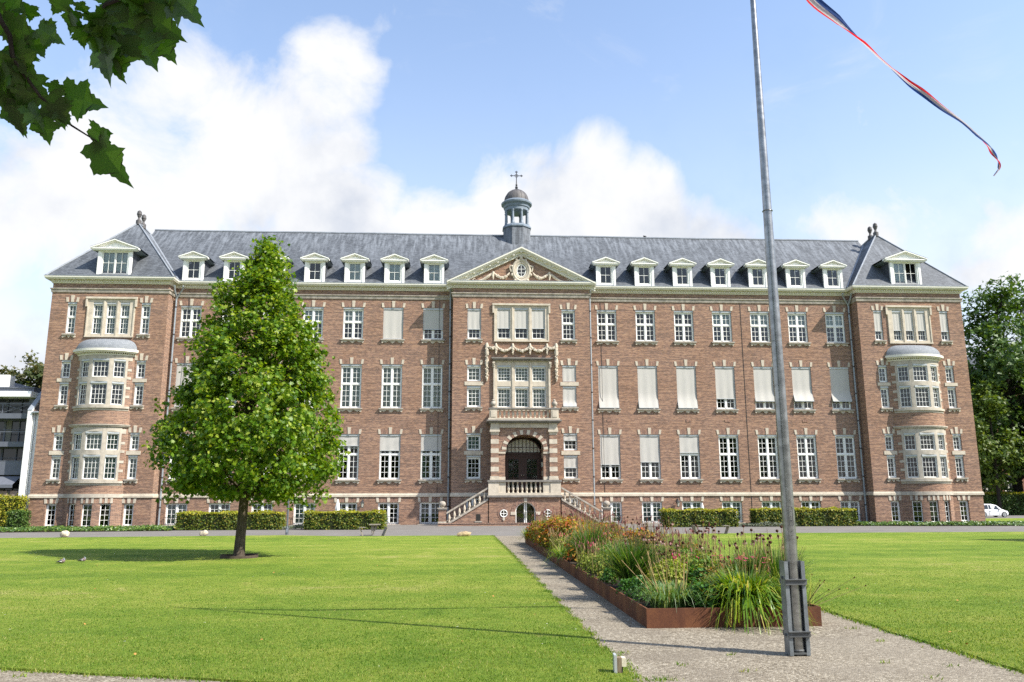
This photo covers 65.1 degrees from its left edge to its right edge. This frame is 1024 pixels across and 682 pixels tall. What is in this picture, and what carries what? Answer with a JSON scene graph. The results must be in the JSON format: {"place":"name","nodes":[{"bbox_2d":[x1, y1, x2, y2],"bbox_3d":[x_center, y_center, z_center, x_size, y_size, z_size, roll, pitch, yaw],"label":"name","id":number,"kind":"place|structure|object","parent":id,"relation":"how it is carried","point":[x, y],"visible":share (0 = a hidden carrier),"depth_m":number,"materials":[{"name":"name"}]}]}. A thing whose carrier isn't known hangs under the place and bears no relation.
{"place":"outdoors","nodes":[
{"label":"outdoors","id":0,"kind":"place"},
{"bbox_2d":[1,529,174,531],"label":"planting bed","id":1,"kind":"object","parent":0,"point":[91,531],"visible":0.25,"depth_m":57.20,"materials":[{"name":"plant"}]},
{"bbox_2d":[6,509,31,527],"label":"hedge","id":2,"kind":"object","parent":1,"relation":"on","point":[19,518],"visible":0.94,"depth_m":64.14,"materials":[{"name":"green plant"}]},
{"bbox_2d":[0,526,173,532],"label":"ivy","id":3,"kind":"object","parent":1,"relation":"on","point":[104,528],"visible":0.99,"depth_m":57.42,"materials":[{"name":"green plant"}]},
{"bbox_2d":[0,519,937,532],"bbox_3d":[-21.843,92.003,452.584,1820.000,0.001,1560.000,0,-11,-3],"label":"ground","id":4,"kind":"structure","parent":0,"point":[301,527],"depth_m":78.44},
{"bbox_2d":[0,375,41,496],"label":"apartment building","id":5,"kind":"structure","parent":4,"relation":"on","point":[16,401],"depth_m":70.70,"materials":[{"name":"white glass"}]},
{"bbox_2d":[1,448,23,460],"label":"window","id":6,"kind":"structure","parent":5,"relation":"in","point":[8,454],"depth_m":70.70,"materials":[{"name":"black glass"}]},
{"bbox_2d":[3,420,26,441],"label":"window","id":7,"kind":"structure","parent":5,"relation":"in","point":[10,425],"depth_m":71.08,"materials":[{"name":"black glass"}]},
{"bbox_2d":[7,399,28,412],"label":"window","id":8,"kind":"structure","parent":5,"relation":"in","point":[25,408],"depth_m":71.54,"materials":[{"name":"black glass"}]},
{"bbox_2d":[0,350,43,388],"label":"tree","id":9,"kind":"object","parent":4,"relation":"on","point":[32,378],"visible":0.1,"depth_m":125.60,"materials":[{"name":"green plant"}]},
{"bbox_2d":[18,392,40,508],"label":"slanted wall","id":10,"kind":"structure","parent":4,"relation":"on","point":[29,450],"depth_m":68.48,"materials":[{"name":"white concrete"}]},
{"bbox_2d":[174,509,285,529],"bbox_3d":[-20.881,13.319,59.657,7.969,1.526,1.928,0,-11,-3],"label":"hedge","id":11,"kind":"object","parent":4,"relation":"on","point":[226,520],"visible":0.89,"depth_m":58.97,"materials":[{"name":"green plant"}]},
{"bbox_2d":[302,509,387,529],"bbox_3d":[-12.343,13.225,59.508,6.214,1.627,1.911,0,-11,-3],"label":"hedge","id":12,"kind":"object","parent":4,"relation":"on","point":[336,520],"visible":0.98,"depth_m":58.83,"materials":[{"name":"green plant"}]},
{"bbox_2d":[28,171,985,526],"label":"brick building","id":13,"kind":"structure","parent":4,"relation":"on","point":[516,375],"depth_m":73.08,"materials":[{"name":"brick"}]},
{"bbox_2d":[46,455,60,483],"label":"narrow window","id":14,"kind":"structure","parent":13,"relation":"in","point":[56,459],"depth_m":68.31,"materials":[{"name":"white paint"}]},
{"bbox_2d":[61,295,79,337],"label":"narrow window","id":15,"kind":"structure","parent":13,"relation":"in","point":[72,301],"depth_m":70.89,"materials":[{"name":"white paint"}]},
{"bbox_2d":[84,296,137,337],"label":"triple window","id":16,"kind":"structure","parent":13,"relation":"in","point":[105,316],"depth_m":70.96,"materials":[{"name":"stone"}]},
{"bbox_2d":[123,455,137,483],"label":"narrow window","id":17,"kind":"structure","parent":13,"relation":"in","point":[132,459],"depth_m":68.68,"materials":[{"name":"white paint"}]},
{"bbox_2d":[128,425,141,449],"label":"narrow window","id":18,"kind":"structure","parent":13,"relation":"in","point":[135,431],"depth_m":69.08,"materials":[{"name":"white paint"}]},
{"bbox_2d":[136,296,152,337],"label":"narrow window","id":19,"kind":"structure","parent":13,"relation":"in","point":[146,302],"depth_m":71.26,"materials":[{"name":"white paint"}]},
{"bbox_2d":[163,498,189,524],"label":"french window","id":20,"kind":"structure","parent":13,"relation":"in","point":[179,506],"depth_m":69.44,"materials":[{"name":"white paint"}]},
{"bbox_2d":[171,356,197,410],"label":"window","id":21,"kind":"structure","parent":13,"relation":"in","point":[179,376],"depth_m":71.66,"materials":[{"name":"fabric"}]},
{"bbox_2d":[176,299,203,341],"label":"window","id":22,"kind":"structure","parent":13,"relation":"in","point":[196,305],"depth_m":72.75,"materials":[{"name":"white paint"}]},
{"bbox_2d":[290,497,316,525],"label":"french window","id":23,"kind":"structure","parent":13,"relation":"in","point":[298,518],"depth_m":70.09,"materials":[{"name":"white paint"}]},
{"bbox_2d":[302,300,325,342],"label":"window","id":24,"kind":"structure","parent":13,"relation":"in","point":[315,311],"depth_m":73.45,"materials":[{"name":"white paint"}]},
{"bbox_2d":[335,427,361,483],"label":"window","id":25,"kind":"structure","parent":13,"relation":"in","point":[351,436],"depth_m":71.26,"materials":[{"name":"white paint"}]},
{"bbox_2d":[338,357,363,411],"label":"window","id":26,"kind":"structure","parent":13,"relation":"in","point":[351,369],"depth_m":72.52,"materials":[{"name":"white paint"}]},
{"bbox_2d":[340,301,365,342],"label":"window","id":27,"kind":"structure","parent":13,"relation":"in","point":[353,314],"depth_m":73.61,"materials":[{"name":"white paint"}]},
{"bbox_2d":[376,497,400,524],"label":"french window","id":28,"kind":"structure","parent":13,"relation":"in","point":[381,501],"depth_m":70.45,"materials":[{"name":"white paint"}]},
{"bbox_2d":[377,427,402,483],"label":"window","id":29,"kind":"structure","parent":13,"relation":"in","point":[390,439],"depth_m":71.43,"materials":[{"name":"white paint"}]},
{"bbox_2d":[379,358,403,411],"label":"window","id":30,"kind":"structure","parent":13,"relation":"in","point":[391,386],"depth_m":72.74,"materials":[{"name":"white paint"}]},
{"bbox_2d":[381,301,405,342],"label":"window","id":31,"kind":"structure","parent":13,"relation":"in","point":[393,314],"depth_m":73.65,"materials":[{"name":"fabric"}]},
{"bbox_2d":[417,497,442,524],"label":"french window","id":32,"kind":"structure","parent":13,"relation":"in","point":[423,501],"depth_m":70.67,"materials":[{"name":"white paint"}]},
{"bbox_2d":[418,427,443,483],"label":"window","id":33,"kind":"structure","parent":13,"relation":"in","point":[430,438],"depth_m":71.64,"materials":[{"name":"fabric"}]},
{"bbox_2d":[420,358,443,411],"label":"window","id":34,"kind":"structure","parent":13,"relation":"in","point":[430,373],"depth_m":72.95,"materials":[{"name":"white paint"}]},
{"bbox_2d":[421,301,444,343],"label":"window","id":35,"kind":"structure","parent":13,"relation":"in","point":[430,310],"depth_m":73.92,"materials":[{"name":"fabric"}]},
{"bbox_2d":[465,358,482,380],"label":"narrow window","id":36,"kind":"structure","parent":13,"relation":"in","point":[473,366],"depth_m":71.96,"materials":[{"name":"white paint"}]},
{"bbox_2d":[465,386,482,410],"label":"narrow window","id":37,"kind":"structure","parent":13,"relation":"in","point":[473,392],"depth_m":71.57,"materials":[{"name":"white paint"}]},
{"bbox_2d":[465,426,482,449],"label":"narrow window","id":38,"kind":"structure","parent":13,"relation":"in","point":[473,434],"depth_m":70.81,"materials":[{"name":"white paint"}]},
{"bbox_2d":[466,302,482,342],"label":"narrow window","id":39,"kind":"structure","parent":13,"relation":"in","point":[474,314],"depth_m":72.81,"materials":[{"name":"fabric"}]},
{"bbox_2d":[492,303,550,341],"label":"triple window","id":40,"kind":"structure","parent":13,"relation":"in","point":[511,316],"depth_m":72.98,"materials":[{"name":"stone"}]},
{"bbox_2d":[491,357,551,410],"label":"triple window","id":41,"kind":"structure","parent":13,"relation":"in","point":[518,382],"depth_m":71.92,"materials":[{"name":"stone"}]},
{"bbox_2d":[505,438,541,491],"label":"front door","id":42,"kind":"structure","parent":13,"relation":"in","point":[518,466],"depth_m":70.51,"materials":[{"name":"black glass"}]},
{"bbox_2d":[560,303,576,343],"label":"narrow window","id":43,"kind":"structure","parent":13,"relation":"in","point":[568,308],"depth_m":73.36,"materials":[{"name":"white paint"}]},
{"bbox_2d":[560,358,577,381],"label":"narrow window","id":44,"kind":"structure","parent":13,"relation":"in","point":[568,366],"depth_m":72.40,"materials":[{"name":"fabric"}]},
{"bbox_2d":[561,386,578,410],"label":"narrow window","id":45,"kind":"structure","parent":13,"relation":"in","point":[569,392],"depth_m":71.91,"materials":[{"name":"fabric"}]},
{"bbox_2d":[561,426,578,449],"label":"narrow window","id":46,"kind":"structure","parent":13,"relation":"in","point":[569,434],"depth_m":71.22,"materials":[{"name":"white paint"}]},
{"bbox_2d":[562,455,579,482],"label":"narrow window","id":47,"kind":"structure","parent":13,"relation":"in","point":[570,461],"depth_m":70.79,"materials":[{"name":"fabric"}]},
{"bbox_2d":[595,303,618,344],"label":"window","id":48,"kind":"structure","parent":13,"relation":"in","point":[606,309],"depth_m":74.92,"materials":[{"name":"white paint"}]},
{"bbox_2d":[596,359,620,412],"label":"window","id":49,"kind":"structure","parent":13,"relation":"in","point":[608,371],"depth_m":73.66,"materials":[{"name":"fabric"}]},
{"bbox_2d":[598,428,622,482],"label":"window","id":50,"kind":"structure","parent":13,"relation":"in","point":[610,449],"depth_m":72.49,"materials":[{"name":"fabric"}]},
{"bbox_2d":[599,496,623,523],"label":"french window","id":51,"kind":"structure","parent":13,"relation":"in","point":[615,501],"depth_m":71.62,"materials":[{"name":"white paint"}]},
{"bbox_2d":[633,304,657,344],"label":"window","id":52,"kind":"structure","parent":13,"relation":"in","point":[639,309],"depth_m":75.10,"materials":[{"name":"white paint"}]},
{"bbox_2d":[635,359,660,412],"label":"window","id":53,"kind":"structure","parent":13,"relation":"in","point":[646,370],"depth_m":73.88,"materials":[{"name":"fabric"}]},
{"bbox_2d":[638,428,663,482],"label":"window","id":54,"kind":"structure","parent":13,"relation":"in","point":[649,439],"depth_m":72.72,"materials":[{"name":"fabric"}]},
{"bbox_2d":[640,496,663,523],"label":"french window","id":55,"kind":"structure","parent":13,"relation":"in","point":[651,505],"depth_m":71.85,"materials":[{"name":"white paint"}]},
{"bbox_2d":[672,304,696,345],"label":"window","id":56,"kind":"structure","parent":13,"relation":"in","point":[684,310],"depth_m":75.32,"materials":[{"name":"white paint"}]},
{"bbox_2d":[674,360,699,412],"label":"window","id":57,"kind":"structure","parent":13,"relation":"in","point":[685,370],"depth_m":74.08,"materials":[{"name":"fabric"}]},
{"bbox_2d":[677,428,702,482],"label":"window","id":58,"kind":"structure","parent":13,"relation":"in","point":[689,444],"depth_m":72.98,"materials":[{"name":"fabric"}]},
{"bbox_2d":[680,496,703,509],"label":"window","id":59,"kind":"structure","parent":13,"relation":"in","point":[695,502],"depth_m":72.06,"materials":[{"name":"white paint"}]},
{"bbox_2d":[710,305,734,345],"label":"window","id":60,"kind":"structure","parent":13,"relation":"in","point":[721,315],"depth_m":75.58,"materials":[{"name":"white paint"}]},
{"bbox_2d":[713,360,738,412],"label":"window","id":61,"kind":"structure","parent":13,"relation":"in","point":[724,371],"depth_m":74.33,"materials":[{"name":"fabric"}]},
{"bbox_2d":[716,428,742,482],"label":"window","id":62,"kind":"structure","parent":13,"relation":"in","point":[727,433],"depth_m":73.22,"materials":[{"name":"white paint"}]},
{"bbox_2d":[720,496,743,521],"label":"french window","id":63,"kind":"structure","parent":13,"relation":"in","point":[734,502],"depth_m":72.26,"materials":[{"name":"white paint"}]},
{"bbox_2d":[748,305,770,345],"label":"window","id":64,"kind":"structure","parent":13,"relation":"in","point":[759,320],"depth_m":75.80,"materials":[{"name":"white paint"}]},
{"bbox_2d":[751,360,774,412],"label":"window","id":65,"kind":"structure","parent":13,"relation":"in","point":[763,376],"depth_m":74.53,"materials":[{"name":"fabric"}]},
{"bbox_2d":[755,428,779,482],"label":"window","id":66,"kind":"structure","parent":13,"relation":"in","point":[766,433],"depth_m":73.43,"materials":[{"name":"white paint"}]},
{"bbox_2d":[785,305,810,346],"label":"window","id":67,"kind":"structure","parent":13,"relation":"in","point":[796,315],"depth_m":76.00,"materials":[{"name":"white paint"}]},
{"bbox_2d":[789,360,815,413],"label":"window","id":68,"kind":"structure","parent":13,"relation":"in","point":[801,374],"depth_m":74.75,"materials":[{"name":"fabric"}]},
{"bbox_2d":[794,428,821,482],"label":"window","id":69,"kind":"structure","parent":13,"relation":"in","point":[805,433],"depth_m":73.65,"materials":[{"name":"white paint"}]},
{"bbox_2d":[823,306,848,346],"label":"window","id":70,"kind":"structure","parent":13,"relation":"in","point":[834,318],"depth_m":76.23,"materials":[{"name":"white paint"}]},
{"bbox_2d":[827,361,854,413],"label":"window","id":71,"kind":"structure","parent":13,"relation":"in","point":[839,376],"depth_m":74.95,"materials":[{"name":"fabric"}]},
{"bbox_2d":[833,428,860,482],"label":"window","id":72,"kind":"structure","parent":13,"relation":"in","point":[844,433],"depth_m":73.86,"materials":[{"name":"white paint"}]},
{"bbox_2d":[838,495,862,521],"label":"french window","id":73,"kind":"structure","parent":13,"relation":"in","point":[842,499],"depth_m":72.88,"materials":[{"name":"white paint"}]},
{"bbox_2d":[871,304,886,343],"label":"narrow window","id":74,"kind":"structure","parent":13,"relation":"in","point":[876,309],"depth_m":75.01,"materials":[{"name":"fabric"}]},
{"bbox_2d":[885,305,933,343],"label":"triple window","id":75,"kind":"structure","parent":13,"relation":"in","point":[902,318],"depth_m":75.10,"materials":[{"name":"stone"}]},
{"bbox_2d":[937,305,952,344],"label":"narrow window","id":76,"kind":"structure","parent":13,"relation":"in","point":[942,309],"depth_m":75.39,"materials":[{"name":"white paint"}]},
{"bbox_2d":[0,520,1023,528],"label":"undergrowth","id":77,"kind":"object","parent":4,"relation":"on","point":[161,525],"visible":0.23,"depth_m":66.00,"materials":[{"name":"green plant"}]},
{"bbox_2d":[659,507,739,526],"bbox_3d":[14.618,13.767,62.716,6.180,1.610,1.971,0,-11,-3],"label":"hedge","id":78,"kind":"object","parent":4,"relation":"on","point":[688,517],"visible":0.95,"depth_m":62.01,"materials":[{"name":"green plant"}]},
{"bbox_2d":[748,506,857,526],"bbox_3d":[23.068,13.899,63.572,8.379,1.651,1.998,0,-11,-3],"label":"hedge","id":79,"kind":"object","parent":4,"relation":"on","point":[834,516],"visible":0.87,"depth_m":62.91,"materials":[{"name":"green plant"}]},
{"bbox_2d":[961,270,1023,491],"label":"tree","id":80,"kind":"object","parent":4,"relation":"on","point":[1007,364],"visible":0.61,"depth_m":109.43,"materials":[{"name":"green plant"}]},
{"bbox_2d":[971,375,1023,508],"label":"tree","id":81,"kind":"object","parent":4,"relation":"on","point":[987,404],"visible":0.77,"depth_m":101.99,"materials":[{"name":"green plant"}]},
{"bbox_2d":[976,283,1023,435],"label":"tree","id":82,"kind":"object","parent":4,"relation":"on","point":[1021,302],"visible":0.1,"depth_m":114.83,"materials":[{"name":"green plant"}]},
{"bbox_2d":[983,491,1023,514],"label":"hedge","id":83,"kind":"object","parent":4,"relation":"on","point":[1013,503],"visible":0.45,"depth_m":102.12,"materials":[{"name":"green plant"}]},
{"bbox_2d":[0,535,1023,681],"bbox_3d":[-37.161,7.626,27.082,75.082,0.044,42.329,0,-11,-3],"label":"lawn","id":84,"kind":"structure","parent":0,"point":[300,552],"depth_m":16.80,"materials":[{"name":"green plant"}]},
{"bbox_2d":[141,234,350,555],"bbox_3d":[-9.994,1.936,30.993,7.720,12.652,7.266,0,-11,-3],"label":"tree","id":85,"kind":"object","parent":84,"relation":"on","point":[199,468],"visible":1,"depth_m":29.70,"materials":[{"name":"green plant"}]},
{"bbox_2d":[0,536,1023,681],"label":"gravel path","id":86,"kind":"structure","parent":0,"point":[840,652],"depth_m":11.04,"materials":[{"name":"gravel"}]},
{"bbox_2d":[0,0,204,187],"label":"plane tree","id":87,"kind":"object","parent":86,"relation":"on","point":[118,37],"visible":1,"depth_m":3.29,"materials":[{"name":"green plant"}]},
{"bbox_2d":[1,535,1023,681],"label":"weeds","id":88,"kind":"object","parent":86,"relation":"on","point":[592,634],"visible":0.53,"depth_m":10.65,"materials":[{"name":"green plant"}]},
{"bbox_2d":[525,539,821,627],"bbox_3d":[2.923,7.269,26.629,2.964,0.370,27.092,0,-11,-3],"label":"planter","id":89,"kind":"object","parent":86,"relation":"on","point":[648,616],"visible":0.35,"depth_m":13.42,"materials":[{"name":"metal"}]},
{"bbox_2d":[550,510,585,549],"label":"leafy perennial","id":90,"kind":"object","parent":89,"relation":"on","point":[567,524],"visible":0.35,"depth_m":28.80,"materials":[{"name":"yellow plant"}]},
{"bbox_2d":[584,538,618,579],"bbox_3d":[2.207,5.163,19.084,0.932,0.990,1.030,3,-12,-17],"label":"leafy perennial","id":91,"kind":"object","parent":89,"relation":"on","point":[598,568],"visible":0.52,"depth_m":18.93,"materials":[{"name":"green plant"}]},
{"bbox_2d":[626,574,649,600],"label":"leafy bush","id":92,"kind":"object","parent":89,"relation":"on","point":[634,583],"visible":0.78,"depth_m":14.95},
{"bbox_2d":[621,551,709,611],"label":"ornamental grass","id":93,"kind":"object","parent":89,"relation":"on","point":[661,596],"depth_m":13.93,"materials":[{"name":"plant"}]},
{"bbox_2d":[642,542,692,591],"bbox_3d":[2.971,4.353,15.205,1.149,1.064,1.104,-4,-12,17],"label":"leafy perennial","id":94,"kind":"object","parent":89,"relation":"on","point":[679,576],"visible":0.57,"depth_m":15.12,"materials":[{"name":"green plant"}]},
{"bbox_2d":[682,582,718,607],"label":"leafy bush","id":95,"kind":"object","parent":89,"relation":"on","point":[700,586],"visible":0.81,"depth_m":13.73,"materials":[{"name":"plant"}]},
{"bbox_2d":[676,530,728,586],"bbox_3d":[3.747,4.382,15.962,1.194,1.295,1.217,4,-12,-19],"label":"leafy perennial","id":96,"kind":"object","parent":89,"relation":"on","point":[706,559],"visible":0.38,"depth_m":15.80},
{"bbox_2d":[687,550,816,634],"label":"ornamental grass","id":97,"kind":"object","parent":89,"relation":"in","point":[737,590],"depth_m":13.43,"materials":[{"name":"plant"}]},
{"bbox_2d":[750,0,810,655],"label":"flagpole","id":98,"kind":"object","parent":86,"relation":"on","point":[796,631],"visible":1,"depth_m":11.45,"materials":[{"name":"metal"}]},
{"bbox_2d":[806,0,1000,175],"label":"streamer","id":99,"kind":"object","parent":98,"relation":"hanging from","point":[822,7],"visible":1,"depth_m":13.63,"materials":[{"name":"multicoloured fabric"}]},
{"bbox_2d":[0,524,1023,537],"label":"road","id":100,"kind":"structure","parent":0,"point":[413,530],"depth_m":54.99,"materials":[{"name":"asphalt"}]},
{"bbox_2d":[0,0,1023,385],"label":"sky","id":101,"kind":"structure","parent":0,"point":[623,118],"materials":[{"name":"blue"}]},
{"bbox_2d":[559,511,611,565],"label":"ornamental grass","id":102,"kind":"object","parent":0,"point":[585,535],"depth_m":22.68,"materials":[{"name":"plant"}]},
{"bbox_2d":[589,519,675,586],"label":"ornamental grass","id":103,"kind":"object","parent":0,"point":[637,549],"depth_m":16.87,"materials":[{"name":"plant"}]},
{"bbox_2d":[710,535,784,577],"bbox_3d":[4.588,4.280,15.402,1.737,1.273,1.801,-9,-14,37],"label":"flowering plant","id":104,"kind":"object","parent":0,"point":[748,562],"depth_m":15.23,"materials":[{"name":"plant"}]},
{"bbox_2d":[734,532,826,590],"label":"ornamental grass","id":105,"kind":"object","parent":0,"point":[774,565],"depth_m":14.83,"materials":[{"name":"plant"}]},
{"bbox_2d":[661,532,1023,671],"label":"lawn","id":106,"kind":"structure","parent":0,"point":[909,548],"depth_m":22.86,"materials":[{"name":"green plant"}]},
{"bbox_2d":[857,525,1019,525],"bbox_3d":[36.265,15.175,66.431,18.200,0.001,12.350,0,-11,-3],"label":"planting bed","id":107,"kind":"object","parent":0,"point":[946,525],"visible":0.25,"depth_m":63.23,"materials":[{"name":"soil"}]},
{"bbox_2d":[858,521,1023,525],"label":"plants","id":108,"kind":"object","parent":107,"relation":"on","point":[974,523],"visible":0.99,"depth_m":63.01,"materials":[{"name":"green plant"}]},
{"bbox_2d":[985,515,1023,517],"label":"driveway","id":109,"kind":"structure","parent":0,"point":[1014,516],"depth_m":93.86,"materials":[{"name":"asphalt"}]},
{"bbox_2d":[984,504,1008,516],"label":"parked car","id":110,"kind":"object","parent":109,"relation":"on","point":[993,510],"visible":0.64,"depth_m":89.98,"materials":[{"name":"white paint"}]},
{"label":"grass verge","id":111,"kind":"structure","parent":0,"visible":0},
{"bbox_2d":[0,493,29,526],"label":"hedge","id":112,"kind":"object","parent":111,"relation":"on","point":[17,503],"visible":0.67,"depth_m":65.78,"materials":[{"name":"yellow plant"}]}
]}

